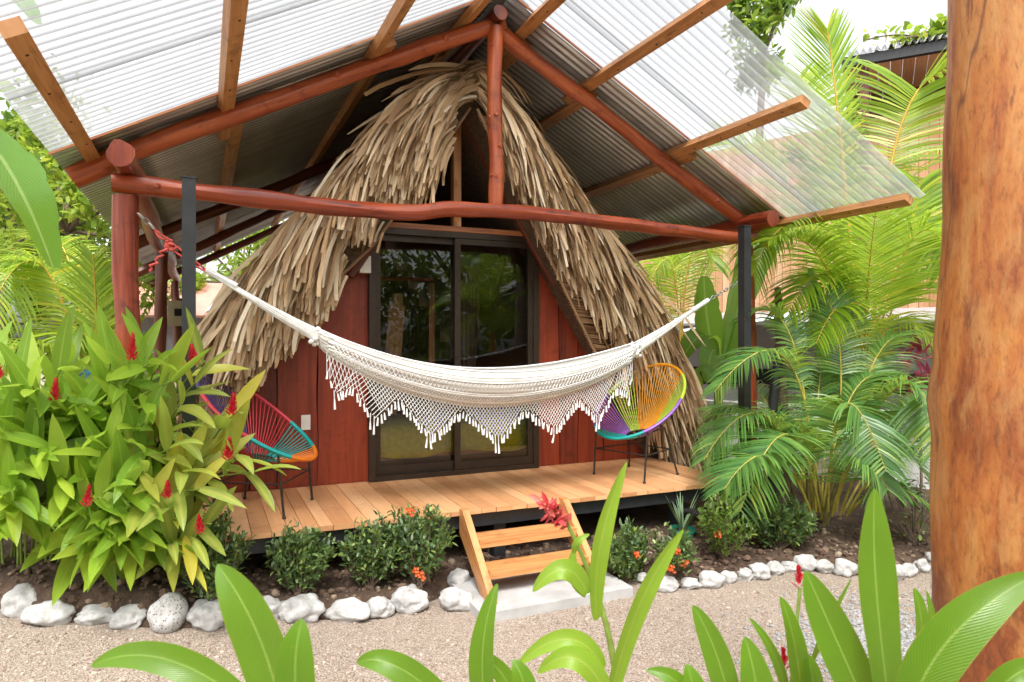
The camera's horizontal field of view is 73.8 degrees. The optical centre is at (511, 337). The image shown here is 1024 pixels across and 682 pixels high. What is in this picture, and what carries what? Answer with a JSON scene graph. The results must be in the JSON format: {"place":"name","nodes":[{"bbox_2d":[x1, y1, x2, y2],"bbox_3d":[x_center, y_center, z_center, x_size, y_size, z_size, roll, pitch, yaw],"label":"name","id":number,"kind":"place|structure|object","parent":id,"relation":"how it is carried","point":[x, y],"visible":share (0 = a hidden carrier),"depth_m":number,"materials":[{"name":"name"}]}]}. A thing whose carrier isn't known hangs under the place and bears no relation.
{"place":"outdoors","nodes":[
{"label":"outdoors","id":0,"kind":"place"},
{"bbox_2d":[0,353,931,681],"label":"gravel ground","id":1,"kind":"structure","parent":0,"point":[444,621],"depth_m":3.83,"materials":[{"name":"beige gravel"}]},
{"bbox_2d":[0,583,36,617],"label":"border rock","id":2,"kind":"object","parent":1,"relation":"on","point":[17,599],"visible":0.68,"depth_m":3.88,"materials":[{"name":"white stone"}]},
{"bbox_2d":[7,289,86,379],"bbox_3d":[-11.209,-1.068,14.059,4.770,5.975,5.663,0,0,2],"label":"tree","id":3,"kind":"object","parent":1,"relation":"on","point":[17,337],"depth_m":14.84,"materials":[{"name":"green plant"}]},
{"bbox_2d":[20,599,75,626],"bbox_3d":[-2.590,1.535,3.817,0.278,0.150,0.212,0,0,-24],"label":"border rock","id":4,"kind":"object","parent":1,"relation":"on","point":[48,614],"visible":1,"depth_m":3.76,"materials":[{"name":"white stone"}]},
{"bbox_2d":[0,53,111,375],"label":"tree","id":5,"kind":"object","parent":1,"relation":"on","point":[8,117],"visible":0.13,"depth_m":12.63,"materials":[{"name":"green plant"}]},
{"bbox_2d":[0,113,154,323],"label":"tree","id":6,"kind":"object","parent":1,"relation":"on","point":[66,196],"visible":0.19,"depth_m":10.36,"materials":[{"name":"green plant"}]},
{"bbox_2d":[79,369,90,377],"bbox_3d":[-3.680,1.050,5.900,0.120,1.540,0.120,0,0,-24],"label":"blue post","id":7,"kind":"object","parent":1,"relation":"on","point":[88,373],"visible":0.12,"depth_m":5.85,"materials":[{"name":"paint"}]},
{"bbox_2d":[74,604,113,625],"bbox_3d":[-2.318,1.556,3.839,0.249,0.108,0.192,0,0,-24],"label":"border rock","id":8,"kind":"object","parent":1,"relation":"on","point":[91,614],"visible":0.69,"depth_m":3.78,"materials":[{"name":"white stone"}]},
{"bbox_2d":[0,203,214,329],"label":"tree","id":9,"kind":"object","parent":1,"relation":"on","point":[147,304],"visible":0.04,"depth_m":12.08,"materials":[{"name":"green plant"}]},
{"bbox_2d":[109,604,146,629],"bbox_3d":[-2.108,1.546,3.766,0.191,0.134,0.145,0,0,7],"label":"border rock","id":10,"kind":"object","parent":1,"relation":"on","point":[130,616],"visible":0.96,"depth_m":3.72,"materials":[{"name":"white stone"}]},
{"bbox_2d":[48,282,223,372],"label":"house","id":11,"kind":"structure","parent":1,"relation":"on","point":[206,294],"depth_m":16.53,"materials":[{"name":"white paint"}]},
{"bbox_2d":[147,592,187,633],"bbox_3d":[-1.892,1.519,3.757,0.200,0.226,0.207,0,0,22],"label":"border rock","id":12,"kind":"object","parent":1,"relation":"on","point":[167,612],"visible":0.92,"depth_m":3.69,"materials":[{"name":"white stone"}]},
{"bbox_2d":[167,298,181,347],"bbox_3d":[-3.741,0.640,7.638,0.200,2.160,0.217,0,0,-24],"label":"meter box","id":13,"kind":"object","parent":1,"relation":"on","point":[174,312],"visible":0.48,"depth_m":7.55,"materials":[{"name":"beige metal"}]},
{"bbox_2d":[174,309,181,315],"bbox_3d":[-3.689,-0.277,7.546,0.080,0.080,0.006,0,0,-24],"label":"meter window","id":14,"kind":"structure","parent":13,"relation":"in","point":[177,312],"depth_m":7.54,"materials":[{"name":"black glass"}]},
{"bbox_2d":[181,175,196,587],"bbox_3d":[-1.899,0.410,4.011,0.086,2.700,0.086,0,0,-24],"label":"steel post","id":15,"kind":"object","parent":1,"relation":"on","point":[189,243],"visible":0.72,"depth_m":3.98,"materials":[{"name":"grey metal"}]},
{"bbox_2d":[91,564,314,681],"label":"ginger plant","id":16,"kind":"object","parent":1,"relation":"on","point":[265,650],"visible":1,"depth_m":1.18,"materials":[{"name":"green plant"}]},
{"bbox_2d":[186,599,223,631],"bbox_3d":[-1.700,1.550,3.799,0.210,0.172,0.187,0,0,-24],"label":"border rock","id":17,"kind":"object","parent":1,"relation":"on","point":[205,615],"visible":0.81,"depth_m":3.74,"materials":[{"name":"white stone"}]},
{"bbox_2d":[144,220,284,291],"bbox_3d":[-7.497,-0.993,19.142,5.793,5.840,5.875,0,0,-24],"label":"tree","id":18,"kind":"object","parent":1,"relation":"on","point":[202,280],"visible":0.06,"depth_m":17.54,"materials":[{"name":"green plant"}]},
{"bbox_2d":[263,595,281,619],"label":"border rock","id":19,"kind":"object","parent":1,"relation":"on","point":[274,605],"visible":0.44,"depth_m":3.99,"materials":[{"name":"white stone"}]},
{"bbox_2d":[278,593,325,622],"bbox_3d":[-1.257,1.614,4.056,0.248,0.173,0.231,0,0,38],"label":"border rock","id":20,"kind":"object","parent":1,"relation":"on","point":[308,608],"visible":0.88,"depth_m":4.00,"materials":[{"name":"white stone"}]},
{"bbox_2d":[323,597,370,622],"bbox_3d":[-0.983,1.654,4.132,0.277,0.150,0.197,0,0,19],"label":"border rock","id":21,"kind":"object","parent":1,"relation":"on","point":[350,609],"visible":0.98,"depth_m":4.08,"materials":[{"name":"white stone"}]},
{"bbox_2d":[366,596,395,617],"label":"border rock","id":22,"kind":"object","parent":1,"relation":"on","point":[382,607],"visible":0.88,"depth_m":4.16,"materials":[{"name":"white stone"}]},
{"bbox_2d":[390,583,429,614],"bbox_3d":[-0.649,1.665,4.307,0.256,0.180,0.184,0,0,0],"label":"border rock","id":23,"kind":"object","parent":1,"relation":"on","point":[412,599],"visible":0.94,"depth_m":4.25,"materials":[{"name":"white stone"}]},
{"bbox_2d":[156,59,720,492],"bbox_3d":[-1.292,-0.082,7.894,5.800,4.304,5.722,0,0,-24],"label":"thatched hut","id":24,"kind":"object","parent":1,"relation":"on","point":[550,292],"visible":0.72,"depth_m":5.78,"materials":[{"name":"plant"}]},
{"bbox_2d":[381,293,411,414],"bbox_3d":[-1.202,0.377,7.115,0.440,1.682,0.082,0,0,-28],"label":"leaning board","id":25,"kind":"object","parent":24,"relation":"on","point":[395,326],"visible":0.38,"depth_m":7.10,"materials":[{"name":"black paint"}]},
{"bbox_2d":[381,276,434,412],"bbox_3d":[-1.336,0.289,6.968,1.120,1.842,0.404,0,0,-24],"label":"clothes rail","id":26,"kind":"object","parent":24,"relation":"on","point":[430,322],"visible":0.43,"depth_m":7.16,"materials":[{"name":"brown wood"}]},
{"bbox_2d":[376,234,453,474],"bbox_3d":[-0.819,0.145,5.923,0.762,2.038,0.032,0,0,-24],"label":"sliding door","id":27,"kind":"structure","parent":24,"relation":"in","point":[437,465],"depth_m":5.82,"materials":[{"name":"brown metal"}]},
{"bbox_2d":[381,409,525,459],"bbox_3d":[-0.757,0.998,6.535,2.001,0.456,0.946,0,0,-24],"label":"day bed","id":28,"kind":"object","parent":24,"relation":"in","point":[402,436],"visible":0.48,"depth_m":6.21,"materials":[{"name":"fabric"}]},
{"bbox_2d":[450,266,478,410],"bbox_3d":[-0.499,0.200,7.290,0.330,1.920,0.081,0,0,-24],"label":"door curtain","id":29,"kind":"object","parent":24,"relation":"hanging from","point":[469,307],"depth_m":7.30,"materials":[{"name":"fabric"}]},
{"bbox_2d":[454,238,532,469],"bbox_3d":[-0.160,0.145,6.171,0.762,2.038,0.032,0,0,-24],"label":"sliding door","id":30,"kind":"structure","parent":24,"relation":"in","point":[528,458],"depth_m":6.14,"materials":[{"name":"brown metal"}]},
{"bbox_2d":[357,584,535,681],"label":"ginger plant","id":31,"kind":"object","parent":1,"relation":"on","point":[485,664],"visible":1,"depth_m":1.56,"materials":[{"name":"green plant"}]},
{"bbox_2d":[439,587,472,611],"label":"border rock","id":32,"kind":"object","parent":1,"relation":"on","point":[454,599],"visible":0.94,"depth_m":4.28,"materials":[{"name":"white stone"}]},
{"bbox_2d":[0,0,918,566],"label":"roof shelter","id":33,"kind":"object","parent":1,"relation":"on","point":[258,154],"visible":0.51,"depth_m":5.34,"materials":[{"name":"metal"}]},
{"bbox_2d":[137,212,737,453],"bbox_3d":[-0.093,0.053,5.147,4.806,1.615,0.387,0,0,-24],"label":"crochet hammock","id":34,"kind":"object","parent":33,"relation":"hanging from","point":[487,387],"visible":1,"depth_m":4.90,"materials":[{"name":"fabric"}]},
{"bbox_2d":[447,568,471,584],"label":"border rock","id":35,"kind":"object","parent":1,"relation":"on","point":[458,576],"visible":0.64,"depth_m":4.62,"materials":[{"name":"white stone"}]},
{"bbox_2d":[0,465,930,628],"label":"soil bed","id":36,"kind":"object","parent":1,"relation":"on","point":[652,516],"visible":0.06,"depth_m":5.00,"materials":[{"name":"brown soil"}]},
{"bbox_2d":[0,0,61,267],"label":"banana plant","id":37,"kind":"object","parent":36,"relation":"on","point":[26,189],"visible":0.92,"depth_m":4.08,"materials":[{"name":"green plant"}]},
{"bbox_2d":[0,302,110,565],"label":"red ginger plant","id":38,"kind":"object","parent":36,"relation":"on","point":[27,479],"visible":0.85,"depth_m":3.69,"materials":[{"name":"green plant"}]},
{"bbox_2d":[0,228,146,382],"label":"coconut palm","id":39,"kind":"object","parent":36,"relation":"on","point":[68,271],"visible":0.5,"depth_m":5.86,"materials":[{"name":"green plant"}]},
{"bbox_2d":[0,304,210,605],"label":"red ginger plant","id":40,"kind":"object","parent":36,"relation":"on","point":[97,479],"visible":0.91,"depth_m":3.65,"materials":[{"name":"green plant"}]},
{"bbox_2d":[67,308,300,592],"bbox_3d":[-1.903,0.631,3.785,0.925,1.598,1.585,0,0,-37],"label":"red ginger plant","id":41,"kind":"object","parent":36,"relation":"on","point":[201,456],"visible":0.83,"depth_m":3.65,"materials":[{"name":"green plant"}]},
{"bbox_2d":[166,501,257,600],"bbox_3d":[-1.693,1.231,3.866,0.390,0.618,0.440,0,0,18],"label":"shrub","id":42,"kind":"object","parent":36,"relation":"on","point":[219,529],"visible":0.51,"depth_m":3.83,"materials":[{"name":"green plant"}]},
{"bbox_2d":[263,517,337,594],"bbox_3d":[-1.291,1.342,4.184,0.445,0.485,0.408,0,0,-24],"label":"shrub","id":43,"kind":"object","parent":36,"relation":"on","point":[301,554],"visible":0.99,"depth_m":4.12,"materials":[{"name":"green plant"}]},
{"bbox_2d":[335,510,403,589],"bbox_3d":[-0.905,1.361,4.355,0.452,0.519,0.389,0,0,-24],"label":"shrub","id":44,"kind":"object","parent":36,"relation":"on","point":[372,562],"visible":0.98,"depth_m":4.28,"materials":[{"name":"green plant"}]},
{"bbox_2d":[386,501,459,589],"bbox_3d":[-0.594,1.354,4.459,0.473,0.584,0.430,0,0,-24],"label":"shrub","id":45,"kind":"object","parent":36,"relation":"on","point":[427,559],"visible":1,"depth_m":4.41,"materials":[{"name":"green plant"}]},
{"bbox_2d":[607,516,654,582],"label":"shrub","id":46,"kind":"object","parent":36,"relation":"on","point":[627,559],"visible":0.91,"depth_m":4.75,"materials":[{"name":"green plant"}]},
{"bbox_2d":[646,521,700,574],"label":"shrub","id":47,"kind":"object","parent":36,"relation":"on","point":[680,557],"visible":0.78,"depth_m":4.70,"materials":[{"name":"green plant"}]},
{"bbox_2d":[669,524,695,538],"bbox_3d":[1.346,1.572,5.392,0.201,0.135,0.204,0,0,-24],"label":"flower pot","id":48,"kind":"object","parent":36,"relation":"on","point":[691,529],"visible":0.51,"depth_m":5.42,"materials":[{"name":"teal ceramic"}]},
{"bbox_2d":[665,491,700,530],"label":"spiky plant","id":49,"kind":"object","parent":48,"relation":"in","point":[682,525],"visible":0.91,"depth_m":5.40,"materials":[{"name":"green plant"}]},
{"bbox_2d":[681,577,702,589],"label":"border rock","id":50,"kind":"object","parent":36,"relation":"on","point":[688,583],"visible":0.96,"depth_m":4.65,"materials":[{"name":"white stone"}]},
{"bbox_2d":[694,364,720,399],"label":"banana plant","id":51,"kind":"object","parent":36,"relation":"on","point":[706,368],"visible":0.16,"depth_m":6.97,"materials":[{"name":"green plant"}]},
{"bbox_2d":[696,488,759,558],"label":"shrub","id":52,"kind":"object","parent":36,"relation":"on","point":[721,537],"visible":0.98,"depth_m":4.86,"materials":[{"name":"green plant"}]},
{"bbox_2d":[681,242,781,472],"bbox_3d":[2.608,0.248,7.903,1.870,3.143,0.566,0,0,-44],"label":"banana plant","id":53,"kind":"object","parent":36,"relation":"on","point":[718,336],"visible":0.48,"depth_m":7.74,"materials":[{"name":"green plant"}]},
{"bbox_2d":[766,352,784,500],"bbox_3d":[2.407,0.971,6.219,0.200,1.700,0.106,0,0,-24],"label":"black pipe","id":54,"kind":"object","parent":36,"relation":"on","point":[773,400],"visible":0.24,"depth_m":6.17,"materials":[{"name":"black metal"}]},
{"bbox_2d":[740,491,818,549],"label":"shrub","id":55,"kind":"object","parent":36,"relation":"on","point":[782,527],"visible":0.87,"depth_m":5.15,"materials":[{"name":"green plant"}]},
{"bbox_2d":[774,287,789,508],"bbox_3d":[2.488,0.675,6.329,0.120,2.290,0.188,0,0,-24],"label":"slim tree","id":56,"kind":"object","parent":36,"relation":"on","point":[781,400],"visible":0.24,"depth_m":6.26,"materials":[{"name":"brown plant"}]},
{"bbox_2d":[686,278,930,533],"bbox_3d":[2.589,0.538,5.587,2.131,2.176,2.446,0,0,31],"label":"feather palm","id":57,"kind":"object","parent":36,"relation":"on","point":[834,424],"visible":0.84,"depth_m":5.30,"materials":[{"name":"green plant"}]},
{"bbox_2d":[853,473,929,543],"bbox_3d":[3.100,1.346,5.293,0.800,0.533,0.498,0,0,-24],"label":"bare shrub","id":58,"kind":"object","parent":36,"relation":"on","point":[911,538],"visible":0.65,"depth_m":5.30,"materials":[{"name":"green plant"}]},
{"bbox_2d":[199,457,736,570],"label":"porch deck","id":59,"kind":"structure","parent":1,"relation":"on","point":[498,500],"depth_m":5.25,"materials":[{"name":"brown wood"}]},
{"bbox_2d":[196,373,317,518],"bbox_3d":[-1.790,0.723,4.820,0.809,0.974,0.809,0,0,3],"label":"string chair","id":60,"kind":"object","parent":59,"relation":"on","point":[277,456],"visible":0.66,"depth_m":4.92,"materials":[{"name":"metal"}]},
{"bbox_2d":[593,363,685,483],"bbox_3d":[1.116,0.723,6.031,0.809,0.974,0.809,0,0,-44],"label":"string chair","id":61,"kind":"object","parent":59,"relation":"on","point":[657,420],"visible":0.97,"depth_m":6.11,"materials":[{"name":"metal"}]},
{"bbox_2d":[673,508,704,520],"bbox_3d":[1.463,1.422,5.303,0.087,0.143,0.653,0,0,-19],"label":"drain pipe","id":62,"kind":"object","parent":59,"relation":"attached to","point":[686,511],"visible":0.25,"depth_m":5.41,"materials":[{"name":"grey plastic"}]},
{"bbox_2d":[450,572,632,621],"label":"concrete slab","id":63,"kind":"structure","parent":1,"relation":"on","point":[518,597],"depth_m":4.41,"materials":[{"name":"white concrete"}]},
{"bbox_2d":[459,497,605,603],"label":"wooden steps","id":64,"kind":"structure","parent":63,"relation":"on","point":[474,543],"depth_m":4.63,"materials":[{"name":"brown wood"}]},
{"bbox_2d":[519,462,682,681],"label":"ginger plant","id":65,"kind":"object","parent":1,"relation":"on","point":[579,652],"visible":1,"depth_m":1.69,"materials":[{"name":"green plant"}]},
{"bbox_2d":[635,572,645,582],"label":"border rock","id":66,"kind":"object","parent":1,"relation":"on","point":[640,576],"visible":0.57,"depth_m":4.78,"materials":[{"name":"white stone"}]},
{"bbox_2d":[657,575,679,592],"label":"border rock","id":67,"kind":"object","parent":1,"relation":"on","point":[669,584],"visible":0.74,"depth_m":4.60,"materials":[{"name":"white stone"}]},
{"bbox_2d":[636,244,737,341],"bbox_3d":[2.220,0.082,8.846,1.612,3.293,1.496,0,0,-11],"label":"garden palm","id":68,"kind":"object","parent":1,"relation":"on","point":[687,259],"visible":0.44,"depth_m":8.83,"materials":[{"name":"green plant"}]},
{"bbox_2d":[698,570,725,588],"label":"border rock","id":69,"kind":"object","parent":1,"relation":"on","point":[711,579],"visible":0.97,"depth_m":4.68,"materials":[{"name":"white stone"}]},
{"bbox_2d":[721,570,736,583],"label":"border rock","id":70,"kind":"object","parent":1,"relation":"on","point":[730,576],"visible":0.78,"depth_m":4.77,"materials":[{"name":"white stone"}]},
{"bbox_2d":[737,225,751,523],"bbox_3d":[1.961,0.410,5.754,0.086,2.700,0.086,0,0,-24],"label":"steel post","id":71,"kind":"object","parent":1,"relation":"on","point":[744,293],"visible":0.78,"depth_m":5.72,"materials":[{"name":"grey metal"}]},
{"bbox_2d":[737,567,752,580],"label":"border rock","id":72,"kind":"object","parent":1,"relation":"on","point":[744,573],"visible":0.98,"depth_m":4.82,"materials":[{"name":"white stone"}]},
{"bbox_2d":[646,564,851,681],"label":"ginger plant","id":73,"kind":"object","parent":1,"relation":"on","point":[802,666],"visible":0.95,"depth_m":1.43,"materials":[{"name":"green plant"}]},
{"bbox_2d":[749,562,770,579],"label":"border rock","id":74,"kind":"object","parent":1,"relation":"on","point":[760,571],"visible":0.87,"depth_m":4.83,"materials":[{"name":"white stone"}]},
{"bbox_2d":[720,0,801,141],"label":"tree","id":75,"kind":"object","parent":1,"relation":"on","point":[773,14],"visible":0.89,"depth_m":15.71,"materials":[{"name":"green plant"}]},
{"bbox_2d":[766,560,784,574],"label":"border rock","id":76,"kind":"object","parent":1,"relation":"on","point":[776,568],"visible":0.81,"depth_m":4.93,"materials":[{"name":"white stone"}]},
{"bbox_2d":[780,561,796,571],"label":"border rock","id":77,"kind":"object","parent":1,"relation":"on","point":[789,566],"visible":0.73,"depth_m":5.00,"materials":[{"name":"white stone"}]},
{"bbox_2d":[793,554,816,571],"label":"border rock","id":78,"kind":"object","parent":1,"relation":"on","point":[806,562],"visible":0.82,"depth_m":5.01,"materials":[{"name":"white stone"}]},
{"bbox_2d":[699,399,930,488],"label":"white wall","id":79,"kind":"structure","parent":1,"relation":"on","point":[914,469],"depth_m":7.50,"materials":[{"name":"paint"}]},
{"bbox_2d":[693,3,946,497],"bbox_3d":[3.556,-0.691,6.688,3.408,5.026,2.522,0,0,-9],"label":"yellow palm","id":80,"kind":"object","parent":1,"relation":"on","point":[920,226],"visible":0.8,"depth_m":6.45,"materials":[{"name":"green plant"}]},
{"bbox_2d":[816,559,834,573],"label":"border rock","id":81,"kind":"object","parent":1,"relation":"on","point":[824,566],"visible":0.97,"depth_m":4.97,"materials":[{"name":"white stone"}]},
{"bbox_2d":[722,585,931,681],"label":"grey pebbles","id":82,"kind":"object","parent":1,"relation":"on","point":[905,634],"visible":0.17,"depth_m":4.00,"materials":[{"name":"grey gravel"}]},
{"bbox_2d":[833,558,857,577],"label":"border rock","id":83,"kind":"object","parent":1,"relation":"on","point":[845,568],"visible":0.99,"depth_m":4.91,"materials":[{"name":"white stone"}]},
{"bbox_2d":[841,33,946,365],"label":"balcony house","id":84,"kind":"structure","parent":1,"relation":"on","point":[899,57],"depth_m":10.16,"materials":[{"name":"metal"}]},
{"bbox_2d":[863,13,946,55],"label":"climbing vine","id":85,"kind":"object","parent":84,"relation":"on","point":[938,27],"visible":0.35,"depth_m":10.34,"materials":[{"name":"green plant"}]},
{"bbox_2d":[896,564,906,580],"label":"border rock","id":86,"kind":"object","parent":1,"relation":"on","point":[901,572],"visible":0.45,"depth_m":4.82,"materials":[{"name":"white stone"}]},
{"bbox_2d":[902,563,917,576],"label":"border rock","id":87,"kind":"object","parent":1,"relation":"on","point":[911,569],"visible":0.58,"depth_m":4.90,"materials":[{"name":"white stone"}]},
{"bbox_2d":[803,489,1023,681],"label":"ginger plant","id":88,"kind":"object","parent":1,"relation":"on","point":[953,637],"visible":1,"depth_m":1.33,"materials":[{"name":"green plant"}]},
{"bbox_2d":[896,328,932,491],"bbox_3d":[4.170,0.808,7.000,0.556,1.825,0.656,0,0,45],"label":"crimson plant","id":89,"kind":"object","parent":1,"relation":"on","point":[920,364],"visible":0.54,"depth_m":6.99,"materials":[{"name":"red plant"}]},
{"bbox_2d":[912,558,930,572],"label":"border rock","id":90,"kind":"object","parent":1,"relation":"on","point":[922,565],"visible":0.78,"depth_m":4.99,"materials":[{"name":"white stone"}]},
{"bbox_2d":[924,552,930,561],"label":"border rock","id":91,"kind":"object","parent":1,"relation":"on","point":[927,555],"visible":0.47,"depth_m":5.22,"materials":[{"name":"white stone"}]},
{"bbox_2d":[926,0,1023,681],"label":"bare tree","id":92,"kind":"object","parent":1,"relation":"on","point":[975,399],"visible":0.88,"depth_m":1.55,"materials":[{"name":"brown wood"}]},
{"bbox_2d":[0,0,946,339],"label":"sky","id":93,"kind":"structure","parent":0,"point":[864,14],"materials":[{"name":"white"}]},
{"bbox_2d":[639,104,944,411],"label":"wall","id":94,"kind":"structure","parent":0,"point":[764,339],"depth_m":11.49,"materials":[{"name":"brown wood"}]}
]}

